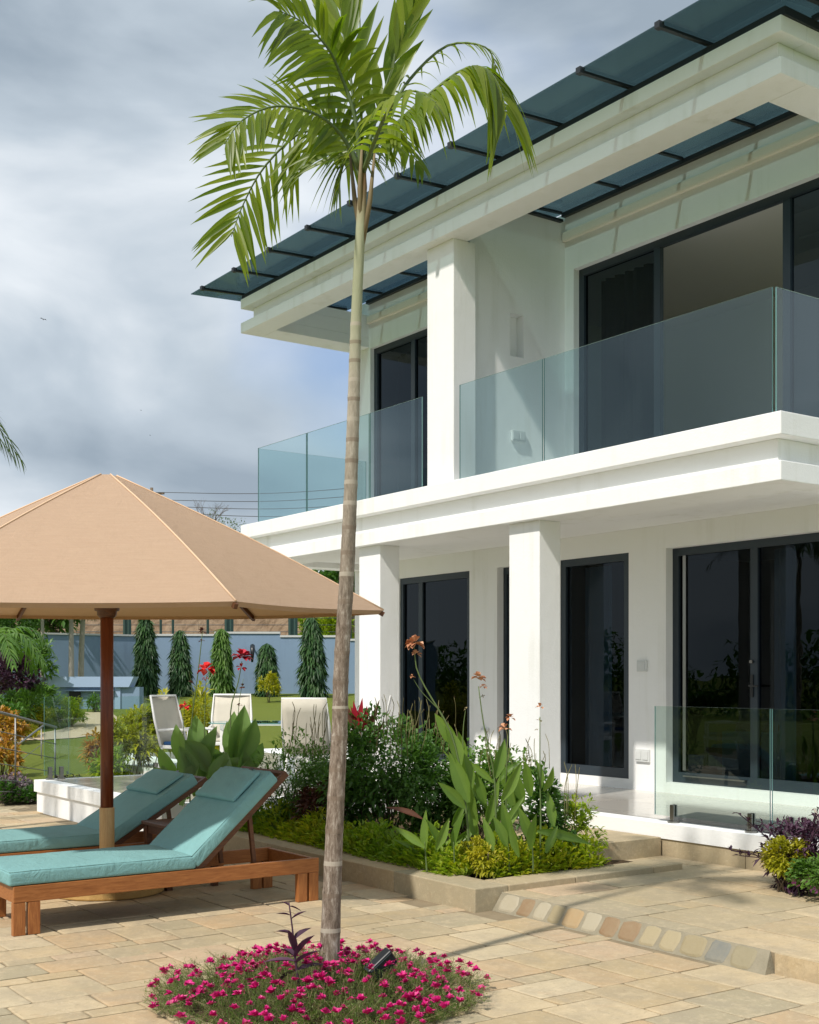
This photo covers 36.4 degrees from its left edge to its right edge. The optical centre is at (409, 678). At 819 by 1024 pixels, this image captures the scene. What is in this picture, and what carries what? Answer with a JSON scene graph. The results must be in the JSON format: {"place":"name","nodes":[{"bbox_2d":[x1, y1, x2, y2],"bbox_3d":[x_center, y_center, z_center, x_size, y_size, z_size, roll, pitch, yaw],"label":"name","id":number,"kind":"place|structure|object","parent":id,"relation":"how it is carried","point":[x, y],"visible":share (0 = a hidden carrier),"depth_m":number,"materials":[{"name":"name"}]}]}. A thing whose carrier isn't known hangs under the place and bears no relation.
{"place":"outdoors","nodes":[
{"label":"outdoors","id":0,"kind":"place"},
{"bbox_2d":[0,779,36,802],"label":"green ground cover","id":1,"kind":"object","parent":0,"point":[27,794],"visible":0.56,"depth_m":17.11,"materials":[{"name":"green plant"}]},
{"bbox_2d":[0,712,116,739],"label":"gravel path","id":2,"kind":"structure","parent":0,"point":[77,729],"depth_m":28.92,"materials":[{"name":"beige gravel"}]},
{"bbox_2d":[51,695,89,725],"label":"golden shrub","id":3,"kind":"object","parent":2,"relation":"on","point":[75,712],"visible":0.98,"depth_m":29.89,"materials":[{"name":"green plant"}]},
{"bbox_2d":[0,694,354,787],"bbox_3d":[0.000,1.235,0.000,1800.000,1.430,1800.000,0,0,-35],"label":"lawn","id":4,"kind":"structure","parent":0,"point":[263,709],"depth_m":26.32,"materials":[{"name":"green plant"}]},
{"bbox_2d":[0,730,25,776],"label":"orange croton","id":5,"kind":"object","parent":4,"relation":"on","point":[10,760],"visible":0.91,"depth_m":20.44,"materials":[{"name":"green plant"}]},
{"bbox_2d":[0,694,30,732],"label":"green shrub","id":6,"kind":"object","parent":4,"relation":"on","point":[16,707],"visible":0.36,"depth_m":27.49,"materials":[{"name":"green plant"}]},
{"bbox_2d":[0,705,32,740],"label":"orange croton","id":7,"kind":"object","parent":4,"relation":"on","point":[7,720],"visible":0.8,"depth_m":25.92,"materials":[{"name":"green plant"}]},
{"bbox_2d":[2,725,43,772],"bbox_3d":[-6.887,1.494,22.000,0.063,1.264,3.007,0,0,-1],"label":"cable handrail","id":8,"kind":"object","parent":4,"relation":"on","point":[31,734],"visible":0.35,"depth_m":22.88,"materials":[{"name":"silver metal"}]},
{"bbox_2d":[0,652,46,700],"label":"purple shrub","id":9,"kind":"object","parent":4,"relation":"on","point":[7,680],"visible":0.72,"depth_m":30.78,"materials":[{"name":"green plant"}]},
{"bbox_2d":[0,618,48,653],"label":"garden tree","id":10,"kind":"object","parent":4,"relation":"on","point":[34,624],"visible":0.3,"depth_m":37.44,"materials":[{"name":"green plant"}]},
{"bbox_2d":[2,687,46,723],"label":"green shrub","id":11,"kind":"object","parent":4,"relation":"on","point":[26,696],"visible":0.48,"depth_m":29.37,"materials":[{"name":"green plant"}]},
{"bbox_2d":[0,711,56,792],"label":"cable handrail","id":12,"kind":"object","parent":4,"relation":"on","point":[29,720],"visible":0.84,"depth_m":17.45,"materials":[{"name":"silver metal"}]},
{"bbox_2d":[0,626,58,675],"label":"palm tree","id":13,"kind":"object","parent":4,"relation":"on","point":[9,638],"visible":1,"depth_m":28.75,"materials":[{"name":"green plant"}]},
{"bbox_2d":[19,722,43,737],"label":"golden shrub","id":14,"kind":"object","parent":4,"relation":"on","point":[33,727],"visible":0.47,"depth_m":27.34,"materials":[{"name":"yellow plant"}]},
{"bbox_2d":[12,682,58,698],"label":"green shrub","id":15,"kind":"object","parent":4,"relation":"on","point":[50,689],"visible":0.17,"depth_m":33.32,"materials":[{"name":"green plant"}]},
{"bbox_2d":[17,633,60,683],"bbox_3d":[-10.691,-0.188,35.428,1.364,2.216,1.589,0,0,-35],"label":"garden tree","id":16,"kind":"object","parent":4,"relation":"on","point":[50,666],"visible":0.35,"depth_m":35.30,"materials":[{"name":"green plant"}]},
{"bbox_2d":[0,771,81,803],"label":"lilac ground cover","id":17,"kind":"object","parent":4,"relation":"on","point":[20,785],"visible":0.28,"depth_m":18.24,"materials":[{"name":"purple plant"}]},
{"bbox_2d":[40,619,44,676],"bbox_3d":[-10.844,-1.148,36.893,3.096,4.137,3.217,0,0,-35],"label":"palm tree","id":18,"kind":"object","parent":4,"relation":"on","point":[42,626],"depth_m":36.95,"materials":[{"name":"grey plant"}]},
{"bbox_2d":[16,684,70,708],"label":"green shrub","id":19,"kind":"object","parent":4,"relation":"on","point":[51,701],"visible":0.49,"depth_m":31.20,"materials":[{"name":"green plant"}]},
{"bbox_2d":[26,704,63,727],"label":"golden shrub","id":20,"kind":"object","parent":4,"relation":"on","point":[44,715],"visible":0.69,"depth_m":29.67,"materials":[{"name":"green plant"}]},
{"bbox_2d":[0,633,136,697],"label":"garden wall","id":21,"kind":"structure","parent":4,"relation":"on","point":[124,659],"depth_m":41.76,"materials":[{"name":"blue paint"}]},
{"bbox_2d":[78,619,84,676],"bbox_3d":[-9.935,-1.304,38.518,2.441,4.303,2.502,0,0,-17],"label":"palm tree","id":22,"kind":"object","parent":4,"relation":"on","point":[81,651],"visible":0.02,"depth_m":38.42,"materials":[{"name":"grey plant"}]},
{"bbox_2d":[68,619,94,676],"bbox_3d":[-10.194,-0.989,37.584,2.178,3.769,2.520,0,0,-35],"label":"palm tree","id":23,"kind":"object","parent":4,"relation":"on","point":[71,651],"visible":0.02,"depth_m":37.44,"materials":[{"name":"grey plant"}]},
{"bbox_2d":[30,677,143,708],"bbox_3d":[-9.361,0.460,36.030,3.200,1.020,0.740,0,0,0],"label":"outdoor counter","id":24,"kind":"object","parent":4,"relation":"on","point":[127,693],"visible":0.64,"depth_m":35.80,"materials":[{"name":"blue"}]},
{"bbox_2d":[78,726,99,771],"bbox_3d":[-4.639,1.189,18.601,0.664,0.968,0.557,0,0,-13],"label":"orange croton","id":25,"kind":"object","parent":4,"relation":"on","point":[90,748],"visible":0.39,"depth_m":18.52,"materials":[{"name":"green plant"}]},
{"bbox_2d":[83,692,99,711],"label":"green shrub","id":26,"kind":"object","parent":4,"relation":"on","point":[94,703],"visible":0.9,"depth_m":34.48,"materials":[{"name":"green plant"}]},
{"bbox_2d":[130,620,162,697],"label":"mast tree","id":27,"kind":"object","parent":4,"relation":"on","point":[146,669],"visible":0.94,"depth_m":40.98,"materials":[{"name":"green plant"}]},
{"bbox_2d":[165,630,195,696],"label":"mast tree","id":28,"kind":"object","parent":4,"relation":"on","point":[179,671],"visible":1,"depth_m":41.19,"materials":[{"name":"green plant"}]},
{"bbox_2d":[76,618,354,638],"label":"wire fence","id":29,"kind":"object","parent":4,"relation":"on","point":[292,626],"visible":0.09,"depth_m":45.45,"materials":[{"name":"metal"}]},
{"bbox_2d":[207,628,237,696],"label":"mast tree","id":30,"kind":"object","parent":4,"relation":"on","point":[221,680],"visible":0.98,"depth_m":41.15,"materials":[{"name":"green plant"}]},
{"bbox_2d":[155,632,354,693],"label":"garden wall","id":31,"kind":"structure","parent":4,"relation":"on","point":[286,647],"depth_m":43.02,"materials":[{"name":"blue paint"}]},
{"bbox_2d":[250,644,254,661],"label":"wall lamp","id":32,"kind":"object","parent":31,"relation":"attached to","point":[252,648],"visible":1,"depth_m":42.47,"materials":[{"name":"black metal"}]},
{"bbox_2d":[253,643,281,696],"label":"mast tree","id":33,"kind":"object","parent":4,"relation":"on","point":[266,663],"visible":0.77,"depth_m":41.18,"materials":[{"name":"green plant"}]},
{"bbox_2d":[256,671,282,702],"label":"golden shrub","id":34,"kind":"object","parent":4,"relation":"on","point":[269,680],"visible":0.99,"depth_m":38.44,"materials":[{"name":"yellow plant"}]},
{"bbox_2d":[294,617,329,697],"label":"mast tree","id":35,"kind":"object","parent":4,"relation":"on","point":[312,673],"visible":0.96,"depth_m":40.56,"materials":[{"name":"green plant"}]},
{"bbox_2d":[298,617,354,638],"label":"bush","id":36,"kind":"object","parent":4,"relation":"on","point":[327,623],"visible":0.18,"depth_m":45.86,"materials":[{"name":"green plant"}]},
{"bbox_2d":[15,616,354,637],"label":"hillside","id":37,"kind":"structure","parent":0,"point":[242,625],"depth_m":50.27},
{"bbox_2d":[9,619,77,632],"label":"bush","id":38,"kind":"object","parent":37,"relation":"on","point":[60,628],"visible":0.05,"depth_m":41.93,"materials":[{"name":"green plant"}]},
{"bbox_2d":[27,619,92,632],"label":"bush","id":39,"kind":"object","parent":37,"relation":"on","point":[65,622],"visible":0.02,"depth_m":41.49,"materials":[{"name":"green plant"}]},
{"bbox_2d":[193,499,244,531],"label":"bare tree","id":40,"kind":"object","parent":37,"relation":"on","point":[214,510],"visible":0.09,"depth_m":61.06,"materials":[{"name":"grey plant"}]},
{"bbox_2d":[312,569,354,592],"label":"bush","id":41,"kind":"object","parent":37,"relation":"on","point":[332,575],"visible":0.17,"depth_m":49.00,"materials":[{"name":"green plant"}]},
{"bbox_2d":[0,0,697,572],"label":"sky","id":42,"kind":"structure","parent":0,"point":[144,380],"materials":[{"name":"grey"}]},
{"bbox_2d":[0,801,818,1023],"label":"patio paving","id":43,"kind":"structure","parent":0,"point":[84,937],"depth_m":7.65,"materials":[{"name":"stone"}]},
{"bbox_2d":[0,417,26,471],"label":"palm tree","id":44,"kind":"object","parent":43,"relation":"on","point":[11,446],"visible":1,"depth_m":14.01,"materials":[{"name":"green plant"}]},
{"bbox_2d":[0,769,223,867],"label":"sun lounger","id":45,"kind":"object","parent":43,"relation":"on","point":[153,794],"visible":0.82,"depth_m":10.61,"materials":[{"name":"teal fabric"}]},
{"bbox_2d":[0,766,318,936],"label":"sun lounger","id":46,"kind":"object","parent":43,"relation":"on","point":[199,831],"visible":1,"depth_m":9.17,"materials":[{"name":"teal fabric"}]},
{"bbox_2d":[141,818,217,890],"bbox_3d":[-1.902,1.455,10.390,0.500,0.530,0.490,0,0,-35],"label":"side table","id":47,"kind":"object","parent":43,"relation":"on","point":[155,827],"visible":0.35,"depth_m":10.35,"materials":[{"name":"brown wood"}]},
{"bbox_2d":[0,473,384,900],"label":"patio umbrella","id":48,"kind":"object","parent":43,"relation":"on","point":[106,550],"visible":0.92,"depth_m":9.13,"materials":[{"name":"beige fabric"}]},
{"bbox_2d":[180,964,453,1023],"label":"flower bed soil","id":49,"kind":"structure","parent":43,"relation":"on","point":[201,1013],"depth_m":6.50,"materials":[{"name":"brown soil"}]},
{"bbox_2d":[139,938,491,1023],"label":"flowering ground cover","id":50,"kind":"object","parent":49,"relation":"on","point":[254,963],"visible":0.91,"depth_m":6.53,"materials":[{"name":"pink plant"}]},
{"bbox_2d":[264,901,323,985],"bbox_3d":[-0.615,1.417,6.620,0.329,0.463,0.230,0,0,0],"label":"purple heart plant","id":51,"kind":"object","parent":50,"relation":"on","point":[295,949],"visible":0.96,"depth_m":6.62,"materials":[{"name":"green plant"}]},
{"bbox_2d":[188,0,536,987],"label":"palm tree","id":52,"kind":"object","parent":49,"relation":"on","point":[340,142],"visible":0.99,"depth_m":6.91,"materials":[{"name":"green plant"}]},
{"bbox_2d":[364,947,396,993],"bbox_3d":[-0.154,1.580,6.718,0.188,0.248,0.082,0,0,-25],"label":"garden spotlight","id":53,"kind":"object","parent":49,"relation":"on","point":[382,957],"visible":0.81,"depth_m":6.69,"materials":[{"name":"black metal"}]},
{"bbox_2d":[224,830,681,912],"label":"bed kerb","id":54,"kind":"structure","parent":43,"relation":"on","point":[471,894],"depth_m":9.94,"materials":[{"name":"stone"}]},
{"bbox_2d":[492,892,774,974],"bbox_3d":[1.377,1.661,8.272,0.098,0.130,2.500,0,0,-35],"label":"step riser","id":55,"kind":"object","parent":43,"relation":"on","point":[710,950],"visible":1,"depth_m":8.07,"materials":[{"name":"beige stone"}]},
{"bbox_2d":[34,748,818,851],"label":"terrace","id":56,"kind":"structure","parent":0,"point":[69,801],"depth_m":11.93,"materials":[{"name":"white paint"}]},
{"bbox_2d":[46,696,157,779],"bbox_3d":[-3.947,0.773,16.633,1.890,1.066,0.110,0,0,-35],"label":"glass fence","id":57,"kind":"object","parent":56,"relation":"on","point":[61,771],"visible":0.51,"depth_m":16.21,"materials":[{"name":"teal"}]},
{"bbox_2d":[84,744,134,776],"bbox_3d":[-4.260,1.360,18.013,0.822,0.828,0.889,0,0,-35],"label":"yellow croton","id":58,"kind":"object","parent":56,"relation":"on","point":[120,765],"visible":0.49,"depth_m":17.98,"materials":[{"name":"green plant"}]},
{"bbox_2d":[114,703,163,774],"bbox_3d":[-4.123,1.016,18.363,0.945,1.314,1.148,0,0,-25],"label":"yellow croton","id":59,"kind":"object","parent":56,"relation":"on","point":[135,747],"visible":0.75,"depth_m":18.27,"materials":[{"name":"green plant"}]},
{"bbox_2d":[127,688,173,765],"bbox_3d":[-3.783,0.872,18.618,0.757,1.501,0.922,0,0,-35],"label":"yellow croton","id":60,"kind":"object","parent":56,"relation":"on","point":[150,716],"visible":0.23,"depth_m":18.51,"materials":[{"name":"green plant"}]},
{"bbox_2d":[180,680,219,750],"bbox_3d":[-3.208,0.818,18.803,0.885,1.610,1.116,0,0,-35],"label":"yellow croton","id":61,"kind":"object","parent":56,"relation":"on","point":[186,714],"visible":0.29,"depth_m":18.71,"materials":[{"name":"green plant"}]},
{"bbox_2d":[53,752,818,837],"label":"terrace floor","id":62,"kind":"structure","parent":56,"relation":"on","point":[713,811],"depth_m":12.91,"materials":[{"name":"tile"}]},
{"bbox_2d":[149,695,213,767],"bbox_3d":[-2.932,0.760,16.037,0.669,1.096,0.572,0,0,28],"label":"dining chair","id":63,"kind":"object","parent":62,"relation":"on","point":[166,714],"visible":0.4,"depth_m":16.11,"materials":[{"name":"white"}]},
{"bbox_2d":[208,694,252,744],"bbox_3d":[-2.441,0.760,16.979,0.572,1.096,0.669,0,0,-3],"label":"dining chair","id":64,"kind":"object","parent":62,"relation":"on","point":[221,706],"visible":0.3,"depth_m":17.25,"materials":[{"name":"white"}]},
{"bbox_2d":[208,721,309,778],"bbox_3d":[-1.784,0.925,15.600,1.440,0.761,0.960,0,0,0],"label":"dining table","id":65,"kind":"object","parent":62,"relation":"on","point":[268,723],"visible":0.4,"depth_m":15.43,"materials":[{"name":"white"}]},
{"bbox_2d":[281,698,330,794],"bbox_3d":[-1.119,0.760,14.122,0.572,1.096,0.669,0,0,10],"label":"dining chair","id":66,"kind":"object","parent":62,"relation":"on","point":[306,706],"visible":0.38,"depth_m":13.87,"materials":[{"name":"white"}]},
{"bbox_2d":[347,695,390,754],"bbox_3d":[-0.601,0.760,15.921,0.669,1.096,0.572,0,0,-15],"label":"dining chair","id":67,"kind":"object","parent":62,"relation":"on","point":[385,715],"visible":0.09,"depth_m":15.73,"materials":[{"name":"white"}]},
{"bbox_2d":[191,0,818,807],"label":"villa","id":68,"kind":"object","parent":56,"relation":"on","point":[587,502],"visible":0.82,"depth_m":14.55,"materials":[{"name":"white paint"}]},
{"bbox_2d":[374,329,426,496],"bbox_3d":[0.018,-3.695,18.563,0.070,2.808,1.858,0,0,-35],"label":"sliding door","id":69,"kind":"structure","parent":68,"relation":"in","point":[400,366],"depth_m":18.78,"materials":[{"name":"grey"}]},
{"bbox_2d":[400,571,468,761],"bbox_3d":[0.382,-0.150,17.963,0.070,2.678,1.698,0,0,-35],"label":"glass door","id":70,"kind":"structure","parent":68,"relation":"in","point":[433,608],"depth_m":17.96,"materials":[{"name":"grey glass"}]},
{"bbox_2d":[503,567,508,753],"bbox_3d":[1.514,-0.150,16.523,0.070,2.678,0.758,0,0,-35],"label":"window","id":71,"kind":"structure","parent":68,"relation":"in","point":[505,570],"depth_m":16.78,"materials":[{"name":"grey"}]},
{"bbox_2d":[561,553,628,778],"bbox_3d":[2.285,-0.150,15.267,0.070,2.678,1.198,0,0,-35],"label":"window","id":72,"kind":"structure","parent":68,"relation":"in","point":[594,590],"depth_m":15.28,"materials":[{"name":"grey glass"}]},
{"bbox_2d":[579,178,818,452],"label":"sliding door","id":73,"kind":"structure","parent":68,"relation":"in","point":[621,377],"depth_m":14.67,"materials":[{"name":"grey"}]},
{"bbox_2d":[673,532,818,794],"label":"sliding door","id":74,"kind":"structure","parent":68,"relation":"in","point":[746,613],"depth_m":13.49,"materials":[{"name":"grey glass"}]},
{"bbox_2d":[411,806,773,872],"bbox_3d":[2.736,1.533,10.656,0.024,0.174,9.775,0,0,-35],"label":"terrace stone skirting","id":75,"kind":"object","parent":56,"relation":"attached to","point":[717,855],"visible":0.14,"depth_m":10.83,"materials":[{"name":"beige stone"}]},
{"bbox_2d":[655,706,797,836],"bbox_3d":[3.412,0.780,9.881,0.110,1.051,3.970,0,0,-35],"label":"glass fence","id":76,"kind":"object","parent":56,"relation":"on","point":[673,813],"visible":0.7,"depth_m":10.57,"materials":[{"name":"teal"}]},
{"bbox_2d":[344,813,631,879],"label":"bed soil","id":77,"kind":"structure","parent":0,"point":[608,863],"depth_m":10.68,"materials":[{"name":"brown soil"}]},
{"bbox_2d":[251,726,352,829],"bbox_3d":[-1.055,1.105,12.648,1.290,1.255,1.299,0,0,-35],"label":"leafy shrub","id":78,"kind":"object","parent":77,"relation":"on","point":[305,771],"visible":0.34,"depth_m":12.55,"materials":[{"name":"green plant"}]},
{"bbox_2d":[288,702,327,761],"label":"seed spike tuft","id":79,"kind":"object","parent":78,"relation":"attached to","point":[317,736],"visible":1,"depth_m":11.98,"materials":[{"name":"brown plant"}]},
{"bbox_2d":[290,777,351,840],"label":"bronze shrub","id":80,"kind":"object","parent":77,"relation":"on","point":[304,801],"visible":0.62,"depth_m":12.06,"materials":[{"name":"brown plant"}]},
{"bbox_2d":[347,698,381,824],"bbox_3d":[-0.471,0.819,12.188,0.420,1.266,0.047,0,0,-1],"label":"cordyline","id":81,"kind":"object","parent":77,"relation":"on","point":[354,712],"visible":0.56,"depth_m":12.20,"materials":[{"name":"red plant"}]},
{"bbox_2d":[296,700,450,836],"bbox_3d":[-0.331,1.000,12.086,1.644,1.577,1.542,0,0,13],"label":"leafy shrub","id":82,"kind":"object","parent":77,"relation":"on","point":[393,785],"visible":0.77,"depth_m":11.85,"materials":[{"name":"green plant"}]},
{"bbox_2d":[374,696,456,757],"bbox_3d":[0.063,0.438,11.405,0.784,0.587,0.388,0,0,-1],"label":"seed spike tuft","id":83,"kind":"object","parent":82,"relation":"attached to","point":[387,725],"visible":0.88,"depth_m":11.40,"materials":[{"name":"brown plant"}]},
{"bbox_2d":[238,798,611,878],"bbox_3d":[-0.240,1.374,11.745,1.535,0.394,4.662,0,0,-35],"label":"border planting","id":84,"kind":"object","parent":77,"relation":"on","point":[370,843],"visible":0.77,"depth_m":10.36,"materials":[{"name":"green plant"}]},
{"bbox_2d":[154,627,263,806],"bbox_3d":[-2.003,0.495,12.561,1.196,2.033,0.573,0,0,1],"label":"canna lily","id":85,"kind":"object","parent":84,"relation":"on","point":[196,753],"visible":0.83,"depth_m":12.64,"materials":[{"name":"green plant"}]},
{"bbox_2d":[426,735,538,835],"bbox_3d":[0.642,1.077,11.885,0.962,1.045,1.284,0,0,-35],"label":"leafy shrub","id":86,"kind":"object","parent":77,"relation":"on","point":[450,807],"visible":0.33,"depth_m":11.80,"materials":[{"name":"green plant"}]},
{"bbox_2d":[457,835,510,878],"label":"golden shrub","id":87,"kind":"object","parent":77,"relation":"on","point":[476,852],"visible":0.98,"depth_m":9.78,"materials":[{"name":"yellow plant"}]},
{"bbox_2d":[385,635,591,871],"bbox_3d":[0.657,0.662,10.179,1.650,2.032,0.833,0,0,7],"label":"canna lily","id":88,"kind":"object","parent":77,"relation":"on","point":[464,770],"visible":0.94,"depth_m":10.04,"materials":[{"name":"green plant"}]},
{"bbox_2d":[500,760,578,853],"bbox_3d":[1.101,1.150,10.495,0.630,0.930,0.632,0,0,-11],"label":"leafy shrub","id":89,"kind":"object","parent":77,"relation":"on","point":[556,797],"visible":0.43,"depth_m":10.36,"materials":[{"name":"green plant"}]},
{"bbox_2d":[480,728,549,777],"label":"seed spike tuft","id":90,"kind":"object","parent":89,"relation":"on","point":[498,743],"visible":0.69,"depth_m":10.71,"materials":[{"name":"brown plant"}]},
{"bbox_2d":[564,763,579,827],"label":"seed spike tuft","id":91,"kind":"object","parent":89,"relation":"attached to","point":[566,792],"visible":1,"depth_m":10.20,"materials":[{"name":"brown plant"}]},
{"bbox_2d":[561,792,608,856],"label":"golden shrub","id":92,"kind":"object","parent":77,"relation":"on","point":[581,819],"visible":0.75,"depth_m":10.64,"materials":[{"name":"green plant"}]},
{"bbox_2d":[505,856,818,961],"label":"paving","id":93,"kind":"structure","parent":0,"point":[794,932],"depth_m":8.89,"materials":[{"name":"stone"}]},
{"bbox_2d":[461,820,660,870],"bbox_3d":[1.376,1.566,11.680,0.960,0.268,1.740,0,0,-35],"label":"side step","id":94,"kind":"object","parent":93,"relation":"on","point":[625,846],"visible":0.21,"depth_m":11.13,"materials":[{"name":"stone"}]},
{"bbox_2d":[726,806,818,895],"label":"purple plant","id":95,"kind":"object","parent":93,"relation":"on","point":[810,829],"visible":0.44,"depth_m":9.48,"materials":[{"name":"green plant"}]},
{"bbox_2d":[758,834,810,892],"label":"golden shrub","id":96,"kind":"object","parent":93,"relation":"on","point":[772,862],"visible":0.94,"depth_m":9.30,"materials":[{"name":"yellow plant"}]},
{"bbox_2d":[783,852,818,896],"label":"green shrub","id":97,"kind":"object","parent":93,"relation":"on","point":[802,867],"visible":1,"depth_m":9.03,"materials":[{"name":"green plant"}]},
{"bbox_2d":[791,874,817,895],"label":"pink periwinkle","id":98,"kind":"object","parent":93,"relation":"on","point":[795,882],"visible":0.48,"depth_m":9.14,"materials":[{"name":"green plant"}]},
{"bbox_2d":[618,865,818,967],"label":"paving base","id":99,"kind":"object","parent":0,"point":[773,956],"visible":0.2,"depth_m":8.48,"materials":[{"name":"stone"}]},
{"bbox_2d":[775,953,818,983],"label":"step riser","id":100,"kind":"object","parent":99,"relation":"attached to","point":[795,967],"visible":1,"depth_m":7.13,"materials":[{"name":"stone"}]},
{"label":"utility pole","id":101,"kind":"object","parent":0,"visible":0},
{"bbox_2d":[205,514,283,516],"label":"power line","id":102,"kind":"object","parent":101,"relation":"attached to","point":[252,516],"visible":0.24,"depth_m":78.65,"materials":[{"name":"grey metal"}]},
{"bbox_2d":[156,488,343,493],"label":"power line","id":103,"kind":"object","parent":101,"relation":"attached to","point":[246,493],"visible":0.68,"depth_m":79.20,"materials":[{"name":"grey metal"}]},
{"bbox_2d":[173,496,343,501],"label":"power line","id":104,"kind":"object","parent":101,"relation":"attached to","point":[255,501],"visible":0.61,"depth_m":78.83,"materials":[{"name":"grey metal"}]},
{"bbox_2d":[190,506,330,508],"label":"power line","id":105,"kind":"object","parent":101,"relation":"attached to","point":[271,508],"visible":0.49,"depth_m":77.63,"materials":[{"name":"grey metal"}]}
]}

